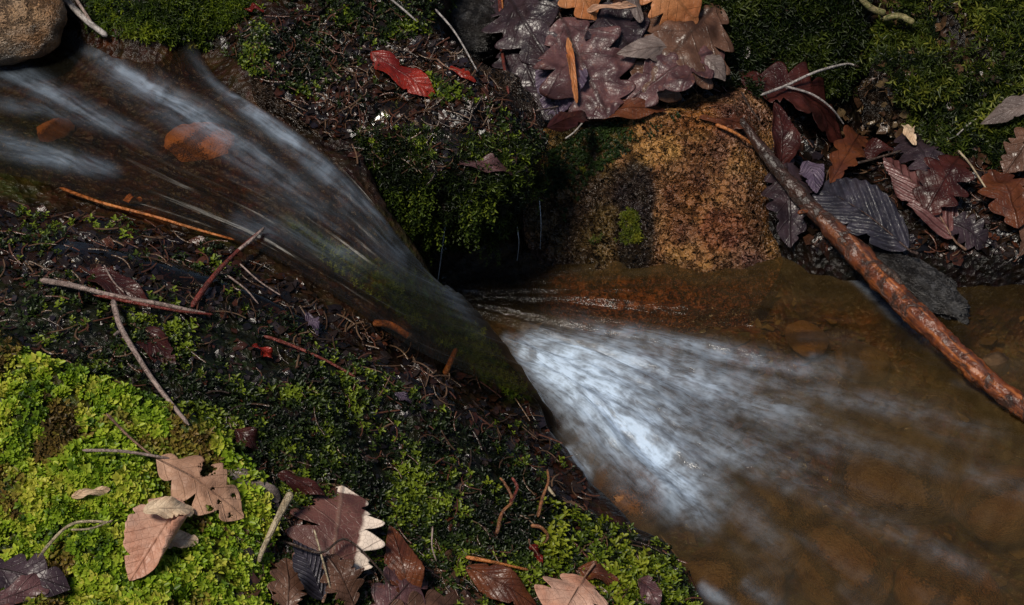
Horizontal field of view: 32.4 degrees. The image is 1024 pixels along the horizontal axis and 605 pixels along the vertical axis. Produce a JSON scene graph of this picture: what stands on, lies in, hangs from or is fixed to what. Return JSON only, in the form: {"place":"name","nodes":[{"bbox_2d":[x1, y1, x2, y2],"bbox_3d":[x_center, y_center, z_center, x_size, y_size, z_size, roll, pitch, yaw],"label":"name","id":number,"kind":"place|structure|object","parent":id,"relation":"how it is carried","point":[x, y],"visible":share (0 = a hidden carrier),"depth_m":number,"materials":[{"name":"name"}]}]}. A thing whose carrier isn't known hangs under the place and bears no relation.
{"place":"outdoors","nodes":[
{"label":"outdoors","id":0,"kind":"place"},
{"bbox_2d":[79,0,548,165],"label":"dark moss","id":1,"kind":"object","parent":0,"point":[394,22],"visible":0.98,"depth_m":1.77,"materials":[{"name":"plant"}]},
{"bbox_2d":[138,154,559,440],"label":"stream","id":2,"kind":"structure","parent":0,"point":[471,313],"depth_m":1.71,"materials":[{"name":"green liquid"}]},
{"bbox_2d":[59,187,234,239],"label":"twig","id":3,"kind":"object","parent":2,"relation":"on","point":[132,210],"visible":1,"depth_m":1.60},
{"bbox_2d":[191,227,264,307],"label":"twig","id":4,"kind":"object","parent":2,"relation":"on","point":[206,285],"visible":1,"depth_m":1.53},
{"bbox_2d":[0,0,1023,604],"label":"ground","id":5,"kind":"structure","parent":0,"point":[122,104],"depth_m":1.72,"materials":[{"name":"soil"}]},
{"bbox_2d":[0,0,66,65],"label":"stone","id":6,"kind":"object","parent":5,"relation":"on","point":[31,29],"visible":1,"depth_m":1.72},
{"bbox_2d":[36,117,75,141],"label":"cobble","id":7,"kind":"object","parent":5,"relation":"on","point":[53,129],"visible":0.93,"depth_m":1.70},
{"bbox_2d":[63,0,107,36],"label":"stick","id":8,"kind":"object","parent":5,"relation":"on","point":[84,17],"visible":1,"depth_m":1.76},
{"bbox_2d":[0,330,228,604],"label":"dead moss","id":9,"kind":"object","parent":5,"relation":"on","point":[178,443],"visible":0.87,"depth_m":1.37,"materials":[{"name":"plant"}]},
{"bbox_2d":[0,573,49,604],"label":"leaf scrap","id":10,"kind":"object","parent":9,"relation":"on","point":[21,588],"visible":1,"depth_m":1.29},
{"bbox_2d":[0,552,70,597],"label":"oak leaf","id":11,"kind":"object","parent":9,"relation":"on","point":[13,569],"visible":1,"depth_m":1.30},
{"bbox_2d":[38,520,112,556],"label":"twig","id":12,"kind":"object","parent":9,"relation":"on","point":[51,541],"visible":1,"depth_m":1.31,"materials":[{"name":"wood"}]},
{"bbox_2d":[111,299,188,425],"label":"twig","id":13,"kind":"object","parent":9,"relation":"on","point":[131,346],"visible":1,"depth_m":1.42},
{"bbox_2d":[85,266,151,308],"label":"beech leaf","id":14,"kind":"object","parent":5,"relation":"on","point":[128,286],"visible":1,"depth_m":1.48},
{"bbox_2d":[0,346,280,604],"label":"bright moss","id":15,"kind":"object","parent":5,"relation":"on","point":[35,495],"visible":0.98,"depth_m":1.35,"materials":[{"name":"plant"}]},
{"bbox_2d":[71,486,109,498],"bbox_3d":[-0.320,0.144,1.338,0.028,0.010,0.010,-20,45,-22],"label":"leaf scrap","id":16,"kind":"object","parent":15,"relation":"on","point":[84,492],"visible":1,"depth_m":1.34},
{"bbox_2d":[123,496,193,580],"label":"beech leaf","id":17,"kind":"object","parent":15,"relation":"on","point":[152,526],"visible":1,"depth_m":1.32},
{"bbox_2d":[106,413,243,521],"bbox_3d":[-0.261,0.126,1.366,0.112,0.072,0.045,19,45,21],"label":"oak leaf","id":18,"kind":"object","parent":15,"relation":"on","point":[186,478],"visible":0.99,"depth_m":1.36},
{"bbox_2d":[82,449,169,458],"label":"twig","id":19,"kind":"object","parent":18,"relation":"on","point":[124,451],"visible":1,"depth_m":1.35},
{"bbox_2d":[168,530,198,548],"bbox_3d":[-0.253,0.179,1.339,0.025,0.016,0.017,13,43,15],"label":"leaf scrap","id":20,"kind":"object","parent":15,"relation":"on","point":[182,539],"visible":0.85,"depth_m":1.34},
{"bbox_2d":[228,468,280,502],"bbox_3d":[-0.205,0.146,1.400,0.040,0.030,0.019,0,41,0],"label":"leaf scrap","id":21,"kind":"object","parent":15,"relation":"on","point":[273,490],"visible":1,"depth_m":1.40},
{"bbox_2d":[257,491,293,562],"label":"twig","id":22,"kind":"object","parent":15,"relation":"on","point":[285,503],"depth_m":1.38,"materials":[{"name":"wood"}]},
{"bbox_2d":[87,0,256,45],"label":"bright moss","id":23,"kind":"object","parent":5,"relation":"on","point":[232,10],"visible":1,"depth_m":1.77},
{"bbox_2d":[164,122,234,161],"bbox_3d":[-0.301,-0.151,1.712,0.077,0.039,0.063,0,41,0],"label":"cobble","id":24,"kind":"object","parent":5,"relation":"on","point":[195,141],"visible":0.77,"depth_m":1.69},
{"bbox_2d":[21,234,530,448],"bbox_3d":[-0.287,0.084,1.541,0.704,0.260,0.404,0,41,0],"label":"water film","id":25,"kind":"object","parent":5,"relation":"on","point":[178,262],"visible":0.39,"depth_m":1.55,"materials":[{"name":"brown"}]},
{"bbox_2d":[305,313,319,335],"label":"beech leaf","id":26,"kind":"object","parent":25,"relation":"on","point":[314,323],"visible":1,"depth_m":1.54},
{"bbox_2d":[0,204,575,486],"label":"dark moss","id":27,"kind":"object","parent":5,"relation":"on","point":[213,258],"visible":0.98,"depth_m":1.55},
{"bbox_2d":[0,200,599,517],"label":"leaf litter","id":28,"kind":"object","parent":5,"relation":"on","point":[284,289],"visible":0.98,"depth_m":1.55,"materials":[{"name":"plant"}]},
{"bbox_2d":[285,486,384,602],"bbox_3d":[-0.144,0.187,1.409,0.073,0.034,0.088,31,50,31],"label":"oak leaf","id":29,"kind":"object","parent":5,"relation":"on","point":[344,515],"visible":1,"depth_m":1.41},
{"bbox_2d":[277,470,324,494],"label":"beech leaf","id":30,"kind":"object","parent":29,"relation":"on","point":[305,485],"visible":1,"depth_m":1.42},
{"bbox_2d":[0,265,702,604],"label":"dark moss","id":31,"kind":"object","parent":5,"relation":"on","point":[417,489],"visible":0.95,"depth_m":1.47,"materials":[{"name":"plant"}]},
{"bbox_2d":[40,265,213,315],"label":"twig","id":32,"kind":"object","parent":31,"relation":"on","point":[134,300],"visible":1,"depth_m":1.47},
{"bbox_2d":[133,323,175,368],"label":"beech leaf","id":33,"kind":"object","parent":31,"relation":"on","point":[149,348],"visible":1,"depth_m":1.44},
{"bbox_2d":[234,427,261,452],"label":"beech leaf","id":34,"kind":"object","parent":31,"relation":"on","point":[249,435],"visible":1,"depth_m":1.42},
{"bbox_2d":[267,557,306,604],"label":"oak leaf","id":35,"kind":"object","parent":31,"relation":"on","point":[286,586],"visible":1,"depth_m":1.37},
{"bbox_2d":[292,539,327,599],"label":"beech leaf","id":36,"kind":"object","parent":31,"relation":"on","point":[307,568],"visible":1,"depth_m":1.38,"materials":[{"name":"plant"}]},
{"bbox_2d":[264,335,355,376],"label":"twig","id":37,"kind":"object","parent":31,"relation":"on","point":[303,350],"visible":1,"depth_m":1.50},
{"bbox_2d":[320,554,364,604],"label":"oak leaf","id":38,"kind":"object","parent":31,"relation":"on","point":[346,584],"visible":1,"depth_m":1.39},
{"bbox_2d":[0,259,700,604],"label":"leaf litter","id":39,"kind":"object","parent":31,"relation":"on","point":[240,345],"visible":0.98,"depth_m":1.48,"materials":[{"name":"plant"}]},
{"bbox_2d":[370,566,427,604],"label":"oak leaf","id":40,"kind":"object","parent":31,"relation":"on","point":[385,594],"visible":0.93,"depth_m":1.41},
{"bbox_2d":[286,538,390,585],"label":"twig","id":41,"kind":"object","parent":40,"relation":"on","point":[330,547],"visible":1,"depth_m":1.39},
{"bbox_2d":[384,526,424,592],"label":"beech leaf","id":42,"kind":"object","parent":40,"relation":"on","point":[402,560],"visible":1,"depth_m":1.42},
{"bbox_2d":[391,589,462,604],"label":"oak leaf","id":43,"kind":"object","parent":31,"relation":"on","point":[433,597],"visible":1,"depth_m":1.42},
{"bbox_2d":[466,555,528,570],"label":"twig","id":44,"kind":"object","parent":31,"relation":"on","point":[473,558],"visible":1,"depth_m":1.46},
{"bbox_2d":[466,563,536,604],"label":"beech leaf","id":45,"kind":"object","parent":31,"relation":"on","point":[502,583],"visible":1,"depth_m":1.45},
{"bbox_2d":[496,477,518,533],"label":"twig","id":46,"kind":"object","parent":31,"relation":"on","point":[511,500],"visible":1,"depth_m":1.50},
{"bbox_2d":[575,560,621,586],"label":"beech leaf","id":47,"kind":"object","parent":31,"relation":"on","point":[598,571],"visible":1,"depth_m":1.50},
{"bbox_2d":[637,575,661,604],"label":"beech leaf","id":48,"kind":"object","parent":31,"relation":"on","point":[650,589],"visible":1,"depth_m":1.49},
{"bbox_2d":[222,450,481,604],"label":"moss","id":49,"kind":"object","parent":5,"relation":"on","point":[467,597],"visible":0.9,"depth_m":1.43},
{"bbox_2d":[217,0,547,184],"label":"leaf litter","id":50,"kind":"object","parent":5,"relation":"on","point":[422,107],"visible":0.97,"depth_m":1.76,"materials":[{"name":"plant"}]},
{"bbox_2d":[373,319,417,343],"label":"twig","id":51,"kind":"object","parent":5,"relation":"on","point":[409,336],"visible":1,"depth_m":1.58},
{"bbox_2d":[250,0,547,243],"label":"mossy ledge","id":52,"kind":"object","parent":5,"relation":"on","point":[265,99],"visible":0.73,"depth_m":1.77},
{"bbox_2d":[370,50,434,97],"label":"beech leaf","id":53,"kind":"object","parent":52,"relation":"on","point":[417,81],"visible":1,"depth_m":1.76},
{"bbox_2d":[349,121,556,255],"bbox_3d":[-0.059,-0.110,1.781,0.229,0.175,0.091,-7,42,-8],"label":"hanging moss","id":54,"kind":"object","parent":52,"relation":"hanging from","point":[454,186],"visible":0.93,"depth_m":1.74,"materials":[{"name":"plant"}]},
{"bbox_2d":[436,58,475,81],"bbox_3d":[-0.057,-0.233,1.768,0.049,0.011,0.009,26,47,27],"label":"leaf scrap","id":55,"kind":"object","parent":52,"relation":"on","point":[462,73],"visible":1,"depth_m":1.76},
{"bbox_2d":[370,165,544,266],"bbox_3d":[-0.054,-0.087,1.788,0.192,0.162,0.097,-6,41,-7],"label":"hanging moss","id":56,"kind":"object","parent":52,"relation":"hanging from","point":[411,221],"visible":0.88,"depth_m":1.75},
{"bbox_2d":[459,153,512,174],"bbox_3d":[-0.025,-0.133,1.744,0.054,0.027,0.015,-6,41,-7],"label":"leaf scrap","id":57,"kind":"object","parent":52,"relation":"on","point":[488,158],"visible":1,"depth_m":1.74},
{"bbox_2d":[290,222,535,399],"bbox_3d":[-0.088,0.003,1.660,0.234,0.152,0.110,23,46,24],"label":"submerged moss","id":58,"kind":"object","parent":5,"relation":"on","point":[448,329],"visible":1,"depth_m":1.65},
{"bbox_2d":[443,348,457,374],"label":"twig","id":59,"kind":"object","parent":5,"relation":"on","point":[447,368],"visible":0.99,"depth_m":1.62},
{"bbox_2d":[451,0,499,61],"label":"stone","id":60,"kind":"object","parent":5,"relation":"on","point":[471,20],"visible":0.56,"depth_m":1.97,"materials":[{"name":"stone"}]},
{"bbox_2d":[492,36,543,86],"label":"oak leaf","id":61,"kind":"object","parent":5,"relation":"on","point":[524,72],"visible":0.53,"depth_m":1.94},
{"bbox_2d":[481,0,558,64],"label":"oak leaf","id":62,"kind":"object","parent":61,"relation":"on","point":[523,26],"visible":0.92,"depth_m":1.94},
{"bbox_2d":[482,475,689,604],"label":"bright moss","id":63,"kind":"object","parent":5,"relation":"on","point":[626,579],"visible":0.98,"depth_m":1.52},
{"bbox_2d":[537,469,555,516],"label":"twig","id":64,"kind":"object","parent":63,"relation":"on","point":[548,488],"visible":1,"depth_m":1.53,"materials":[{"name":"wood"}]},
{"bbox_2d":[534,563,607,604],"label":"oak leaf","id":65,"kind":"object","parent":63,"relation":"on","point":[571,589],"visible":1,"depth_m":1.46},
{"bbox_2d":[592,458,667,532],"bbox_3d":[0.112,0.187,1.687,0.075,0.046,0.094,0,41,0],"label":"cobble","id":66,"kind":"object","parent":5,"relation":"on","point":[632,490],"visible":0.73,"depth_m":1.67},
{"bbox_2d":[518,85,782,336],"bbox_3d":[0.158,-0.129,2.001,0.302,0.235,0.335,0,41,0],"label":"boulder","id":67,"kind":"object","parent":5,"relation":"on","point":[689,186],"visible":0.65,"depth_m":1.92,"materials":[{"name":"stone"}]},
{"bbox_2d":[502,63,556,119],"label":"beech leaf","id":68,"kind":"object","parent":67,"relation":"on","point":[534,93],"visible":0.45,"depth_m":1.93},
{"bbox_2d":[535,59,587,115],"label":"beech leaf","id":69,"kind":"object","parent":68,"relation":"on","point":[541,76],"visible":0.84,"depth_m":1.92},
{"bbox_2d":[533,10,636,118],"bbox_3d":[0.082,-0.259,1.923,0.111,0.088,0.095,12,42,13],"label":"oak leaf","id":70,"kind":"object","parent":67,"relation":"on","point":[604,89],"visible":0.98,"depth_m":1.92,"materials":[{"name":"plant"}]},
{"bbox_2d":[547,110,588,131],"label":"beech leaf","id":71,"kind":"object","parent":70,"relation":"on","point":[561,121],"visible":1,"depth_m":1.84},
{"bbox_2d":[566,37,577,102],"bbox_3d":[0.064,-0.253,1.918,0.009,0.045,0.063,-6,41,-7],"label":"leaf scrap","id":72,"kind":"object","parent":70,"relation":"on","point":[571,60],"visible":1,"depth_m":1.91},
{"bbox_2d":[542,111,680,221],"bbox_3d":[0.101,-0.163,1.939,0.158,0.087,0.070,-23,46,-24],"label":"moss","id":73,"kind":"object","parent":67,"relation":"on","point":[558,171],"visible":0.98,"depth_m":1.92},
{"bbox_2d":[579,159,646,244],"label":"boulder moss","id":74,"kind":"object","parent":67,"relation":"on","point":[630,215],"visible":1,"depth_m":1.91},
{"bbox_2d":[590,97,666,120],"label":"beech leaf","id":75,"kind":"object","parent":67,"relation":"on","point":[632,108],"visible":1,"depth_m":1.92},
{"bbox_2d":[621,45,724,107],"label":"oak leaf","id":76,"kind":"object","parent":67,"relation":"on","point":[671,74],"visible":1,"depth_m":1.92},
{"bbox_2d":[617,33,665,61],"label":"beech leaf","id":77,"kind":"object","parent":76,"relation":"on","point":[651,46],"visible":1,"depth_m":1.93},
{"bbox_2d":[629,2,733,102],"bbox_3d":[0.186,-0.282,1.950,0.121,0.071,0.116,0,41,0],"label":"oak leaf","id":78,"kind":"object","parent":76,"relation":"on","point":[686,41],"visible":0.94,"depth_m":1.94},
{"bbox_2d":[584,2,649,60],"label":"oak leaf","id":79,"kind":"object","parent":78,"relation":"on","point":[633,31],"visible":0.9,"depth_m":1.94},
{"bbox_2d":[558,0,600,19],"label":"oak leaf","id":80,"kind":"object","parent":79,"relation":"on","point":[581,8],"visible":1,"depth_m":1.94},
{"bbox_2d":[587,1,636,12],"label":"leaf scrap","id":81,"kind":"object","parent":80,"relation":"on","point":[617,5],"visible":1,"depth_m":1.93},
{"bbox_2d":[626,0,643,22],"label":"leaf scrap","id":82,"kind":"object","parent":79,"relation":"on","point":[637,12],"visible":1,"depth_m":1.93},
{"bbox_2d":[640,0,701,25],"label":"oak leaf","id":83,"kind":"object","parent":78,"relation":"on","point":[681,10],"visible":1,"depth_m":1.94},
{"bbox_2d":[705,54,725,80],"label":"beech leaf","id":84,"kind":"object","parent":67,"relation":"on","point":[715,63],"visible":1,"depth_m":1.94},
{"bbox_2d":[699,115,755,130],"bbox_3d":[0.236,-0.193,1.924,0.066,0.028,0.014,-5,41,-6],"label":"leaf scrap","id":85,"kind":"object","parent":67,"relation":"on","point":[734,120],"visible":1,"depth_m":1.92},
{"bbox_2d":[681,539,785,604],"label":"cobble","id":86,"kind":"object","parent":5,"relation":"on","point":[725,572],"visible":0.78,"depth_m":1.61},
{"bbox_2d":[722,477,824,576],"bbox_3d":[0.249,0.216,1.685,0.089,0.057,0.121,20,45,22],"label":"cobble","id":87,"kind":"object","parent":5,"relation":"on","point":[791,511],"visible":0.73,"depth_m":1.67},
{"bbox_2d":[532,0,1023,265],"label":"leaf litter","id":88,"kind":"object","parent":5,"relation":"on","point":[808,148],"visible":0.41,"depth_m":1.91,"materials":[{"name":"plant"}]},
{"bbox_2d":[741,61,841,142],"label":"oak leaf","id":89,"kind":"object","parent":88,"relation":"on","point":[824,116],"visible":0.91,"depth_m":1.98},
{"bbox_2d":[761,63,858,124],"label":"twig","id":90,"kind":"object","parent":88,"relation":"on","point":[787,85],"visible":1,"depth_m":1.98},
{"bbox_2d":[862,138,893,158],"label":"beech leaf","id":91,"kind":"object","parent":88,"relation":"on","point":[875,147],"visible":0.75,"depth_m":1.97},
{"bbox_2d":[883,157,966,250],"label":"beech leaf","id":92,"kind":"object","parent":88,"relation":"on","point":[905,181],"visible":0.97,"depth_m":1.89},
{"bbox_2d":[912,154,974,215],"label":"oak leaf","id":93,"kind":"object","parent":92,"relation":"on","point":[940,187],"visible":1,"depth_m":1.89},
{"bbox_2d":[951,211,987,249],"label":"oak leaf","id":94,"kind":"object","parent":88,"relation":"on","point":[971,231],"visible":1,"depth_m":1.88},
{"bbox_2d":[977,169,1023,227],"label":"oak leaf","id":95,"kind":"object","parent":88,"relation":"on","point":[1006,190],"visible":1,"depth_m":1.89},
{"bbox_2d":[1000,127,1023,172],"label":"oak leaf","id":96,"kind":"object","parent":88,"relation":"on","point":[1013,160],"visible":1,"depth_m":1.92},
{"bbox_2d":[700,0,872,107],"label":"dark moss","id":97,"kind":"object","parent":5,"relation":"on","point":[749,30],"visible":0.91,"depth_m":2.00,"materials":[{"name":"plant"}]},
{"bbox_2d":[785,320,828,357],"bbox_3d":[0.317,0.039,1.895,0.041,0.025,0.051,-22,45,-23],"label":"cobble","id":98,"kind":"object","parent":5,"relation":"on","point":[805,339],"visible":1,"depth_m":1.88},
{"bbox_2d":[793,516,894,604],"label":"cobble","id":99,"kind":"object","parent":5,"relation":"on","point":[844,561],"visible":0.91,"depth_m":1.63,"materials":[{"name":"stone"}]},
{"bbox_2d":[829,125,868,182],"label":"oak leaf","id":100,"kind":"object","parent":5,"relation":"on","point":[849,151],"visible":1,"depth_m":1.95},
{"bbox_2d":[834,343,890,377],"bbox_3d":[0.372,0.064,1.875,0.059,0.029,0.050,0,41,0],"label":"cobble","id":101,"kind":"object","parent":5,"relation":"on","point":[851,359],"visible":0.84,"depth_m":1.86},
{"bbox_2d":[725,0,1021,166],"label":"moss","id":102,"kind":"object","parent":5,"relation":"on","point":[884,127],"visible":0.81,"depth_m":1.99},
{"bbox_2d":[831,443,963,524],"bbox_3d":[0.388,0.174,1.749,0.140,0.068,0.111,0,41,0],"label":"cobble","id":103,"kind":"object","parent":5,"relation":"on","point":[870,483],"visible":0.62,"depth_m":1.71,"materials":[{"name":"stone"}]},
{"bbox_2d":[893,133,944,171],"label":"oak leaf","id":104,"kind":"object","parent":5,"relation":"on","point":[919,152],"visible":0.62,"depth_m":1.94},
{"bbox_2d":[901,124,916,144],"bbox_3d":[0.440,-0.190,1.953,0.013,0.016,0.044,0,41,0],"label":"leaf scrap","id":105,"kind":"object","parent":104,"relation":"on","point":[908,132],"visible":1,"depth_m":1.95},
{"bbox_2d":[869,243,970,325],"bbox_3d":[0.420,-0.024,1.874,0.160,0.058,0.042,31,50,30],"label":"stone","id":106,"kind":"object","parent":5,"relation":"on","point":[935,291],"visible":0.58,"depth_m":1.84,"materials":[{"name":"stone"}]},
{"bbox_2d":[807,177,918,254],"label":"beech leaf","id":107,"kind":"object","parent":106,"relation":"on","point":[860,207],"visible":0.96,"depth_m":1.87,"materials":[{"name":"plant"}]},
{"bbox_2d":[858,43,1017,138],"bbox_3d":[0.502,-0.239,2.037,0.215,0.148,0.145,0,41,0],"label":"moss hummock","id":108,"kind":"object","parent":5,"relation":"on","point":[878,98],"visible":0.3,"depth_m":1.99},
{"bbox_2d":[853,0,1023,171],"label":"spiky moss","id":109,"kind":"object","parent":5,"relation":"on","point":[989,18],"visible":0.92,"depth_m":1.97,"materials":[{"name":"plant"}]},
{"bbox_2d":[859,0,914,24],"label":"branch stub","id":110,"kind":"object","parent":109,"relation":"on","point":[868,6],"visible":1,"depth_m":2.00,"materials":[{"name":"beige plant"}]},
{"bbox_2d":[981,96,1023,123],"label":"beech leaf","id":111,"kind":"object","parent":109,"relation":"on","point":[1008,109],"visible":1,"depth_m":1.92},
{"bbox_2d":[893,547,1006,604],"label":"cobble","id":112,"kind":"object","parent":5,"relation":"on","point":[932,576],"visible":1,"depth_m":1.62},
{"bbox_2d":[953,480,1023,545],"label":"cobble","id":113,"kind":"object","parent":5,"relation":"on","point":[992,515],"visible":0.84,"depth_m":1.67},
{"bbox_2d":[981,352,1009,375],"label":"stone","id":114,"kind":"object","parent":5,"relation":"on","point":[998,363],"visible":0.67,"depth_m":1.80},
{"bbox_2d":[437,211,1023,604],"bbox_3d":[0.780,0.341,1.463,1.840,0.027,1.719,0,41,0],"label":"water","id":115,"kind":"structure","parent":0,"point":[984,448],"depth_m":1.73,"materials":[{"name":"white liquid"}]},
{"bbox_2d":[740,117,1023,421],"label":"branch","id":116,"kind":"object","parent":115,"relation":"on","point":[882,279],"visible":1,"depth_m":1.82,"materials":[{"name":"red plant"}]},
{"bbox_2d":[761,158,813,247],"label":"oak leaf","id":117,"kind":"object","parent":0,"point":[791,225],"visible":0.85,"depth_m":1.90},
{"bbox_2d":[772,102,801,163],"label":"beech leaf","id":118,"kind":"object","parent":117,"relation":"on","point":[786,136],"visible":0.88,"depth_m":1.93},
{"bbox_2d":[799,161,824,192],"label":"beech leaf","id":119,"kind":"object","parent":117,"relation":"on","point":[813,173],"visible":1,"depth_m":1.91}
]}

